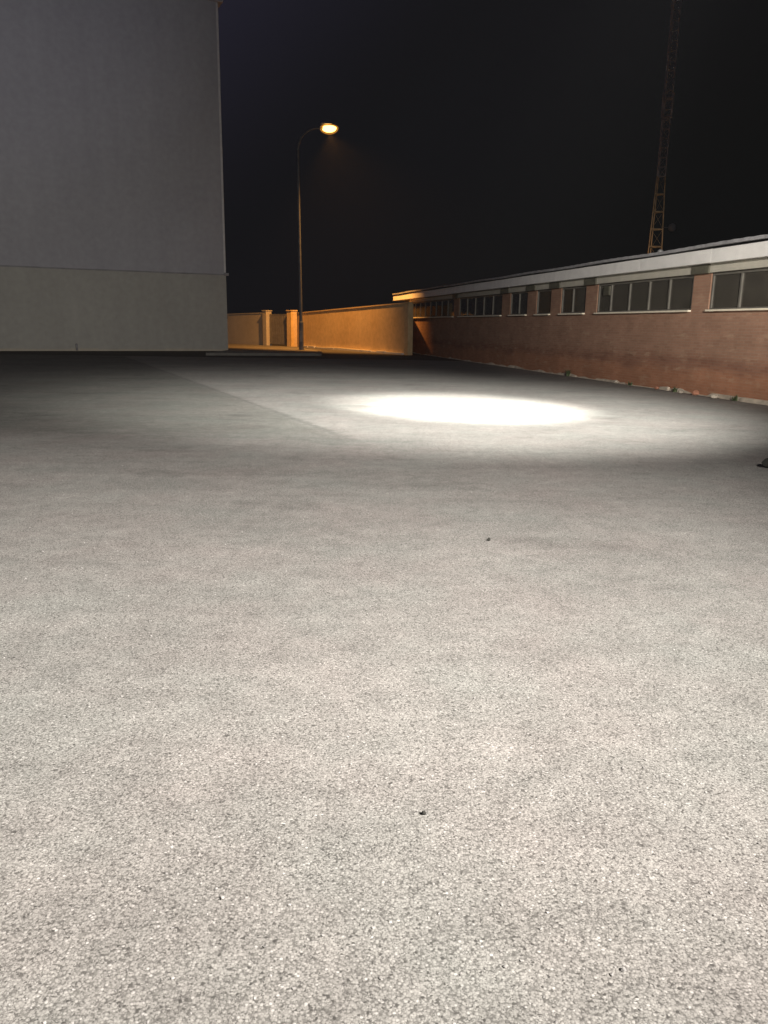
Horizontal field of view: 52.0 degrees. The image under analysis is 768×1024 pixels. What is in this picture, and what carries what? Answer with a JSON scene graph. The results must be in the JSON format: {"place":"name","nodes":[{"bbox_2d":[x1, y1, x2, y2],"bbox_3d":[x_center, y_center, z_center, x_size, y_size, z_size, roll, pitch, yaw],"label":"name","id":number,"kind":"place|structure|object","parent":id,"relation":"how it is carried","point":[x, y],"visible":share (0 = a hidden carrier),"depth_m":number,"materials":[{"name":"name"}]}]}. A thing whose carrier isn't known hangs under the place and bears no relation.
{"place":"outdoors","nodes":[
{"label":"outdoors","id":0,"kind":"place"},
{"bbox_2d":[0,344,462,360],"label":"road","id":1,"kind":"structure","parent":0,"point":[334,354],"depth_m":38.31,"materials":[{"name":"grey asphalt"}]},
{"bbox_2d":[210,344,322,355],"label":"pavement","id":2,"kind":"structure","parent":0,"point":[239,348],"depth_m":44.74,"materials":[{"name":"concrete"}]},
{"bbox_2d":[297,122,335,349],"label":"street lamp","id":3,"kind":"object","parent":2,"relation":"on","point":[329,127],"visible":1,"depth_m":44.37,"materials":[{"name":"metal"}]},
{"bbox_2d":[0,354,767,1023],"bbox_3d":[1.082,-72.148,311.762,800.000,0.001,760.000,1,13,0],"label":"ground","id":4,"kind":"structure","parent":0,"point":[578,834],"depth_m":3.28,"materials":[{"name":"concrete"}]},
{"bbox_2d":[0,0,228,350],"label":"tall building","id":5,"kind":"structure","parent":4,"relation":"on","point":[112,231],"depth_m":39.58,"materials":[{"name":"grey concrete"}]},
{"bbox_2d":[227,313,262,344],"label":"boundary wall","id":6,"kind":"structure","parent":4,"relation":"on","point":[245,328],"depth_m":57.47,"materials":[{"name":"beige paint"}]},
{"bbox_2d":[206,353,315,355],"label":"kerb","id":7,"kind":"structure","parent":4,"relation":"on","point":[261,354],"depth_m":38.05,"materials":[{"name":"concrete"}]},
{"bbox_2d":[261,310,271,345],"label":"gate post","id":8,"kind":"object","parent":4,"relation":"on","point":[266,324],"visible":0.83,"depth_m":55.28,"materials":[{"name":"beige concrete"}]},
{"bbox_2d":[286,310,297,346],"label":"gate post","id":9,"kind":"object","parent":4,"relation":"on","point":[291,328],"visible":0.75,"depth_m":53.36,"materials":[{"name":"beige concrete"}]},
{"bbox_2d":[270,314,286,344],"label":"metal gate","id":10,"kind":"structure","parent":9,"relation":"attached to","point":[278,328],"depth_m":54.61,"materials":[{"name":"metal"}]},
{"bbox_2d":[297,302,412,354],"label":"boundary wall","id":11,"kind":"structure","parent":4,"relation":"on","point":[385,328],"depth_m":45.66,"materials":[{"name":"beige paint"}]},
{"bbox_2d":[3,465,767,1023],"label":"loose grit","id":12,"kind":"object","parent":4,"relation":"on","point":[623,969],"visible":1,"depth_m":2.37,"materials":[{"name":"grey gravel"}]},
{"bbox_2d":[392,234,767,404],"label":"brick building","id":13,"kind":"structure","parent":4,"relation":"on","point":[690,320],"depth_m":21.82,"materials":[{"name":"red brick"}]},
{"bbox_2d":[413,299,453,317],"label":"window","id":14,"kind":"structure","parent":13,"relation":"in","point":[437,308],"depth_m":40.60,"materials":[{"name":"clear glass"}]},
{"bbox_2d":[457,294,502,316],"bbox_3d":[4.156,-8.827,33.853,0.345,0.905,5.590,-2,14,-12],"label":"window","id":15,"kind":"structure","parent":13,"relation":"in","point":[488,305],"depth_m":33.64,"materials":[{"name":"clear glass"}]},
{"bbox_2d":[508,291,527,315],"bbox_3d":[5.043,-7.792,29.522,0.175,0.862,1.710,-2,14,-12],"label":"window","id":16,"kind":"structure","parent":13,"relation":"in","point":[519,300],"depth_m":29.52,"materials":[{"name":"clear glass"}]},
{"bbox_2d":[534,289,551,314],"bbox_3d":[5.532,-7.267,27.332,0.170,0.862,1.240,-2,14,-12],"label":"window","id":17,"kind":"structure","parent":13,"relation":"in","point":[544,296],"depth_m":27.40,"materials":[{"name":"clear glass"}]},
{"bbox_2d":[558,286,586,314],"bbox_3d":[6.108,-6.742,25.155,0.343,0.905,1.780,-2,14,-12],"label":"window","id":18,"kind":"structure","parent":13,"relation":"in","point":[573,298],"depth_m":25.16,"materials":[{"name":"clear glass"}]},
{"bbox_2d":[594,275,693,313],"bbox_3d":[6.982,-5.811,21.275,0.344,0.905,4.870,-2,14,-12],"label":"window","id":19,"kind":"structure","parent":13,"relation":"in","point":[670,294],"depth_m":20.92,"materials":[{"name":"grey glass"}]},
{"bbox_2d":[705,268,767,310],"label":"window","id":20,"kind":"structure","parent":13,"relation":"in","point":[741,290],"depth_m":17.29,"materials":[{"name":"grey glass"}]},
{"bbox_2d":[648,0,681,252],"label":"lattice mast","id":21,"kind":"object","parent":4,"relation":"on","point":[671,227],"visible":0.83,"depth_m":55.18,"materials":[{"name":"metal"}]},
{"bbox_2d":[710,394,718,398],"bbox_3d":[7.523,-2.627,17.933,0.211,0.096,0.139,9,15,30],"label":"rubble stone","id":22,"kind":"object","parent":4,"relation":"on","point":[714,396],"visible":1,"depth_m":17.89,"materials":[{"name":"grey stone"}]},
{"bbox_2d":[218,0,767,313],"label":"sky","id":23,"kind":"structure","parent":0,"point":[472,140],"materials":[{"name":"black"}]},
{"bbox_2d":[761,458,767,467],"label":"stone","id":24,"kind":"object","parent":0,"point":[764,462],"visible":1,"depth_m":8.87,"materials":[{"name":"grey stone"}]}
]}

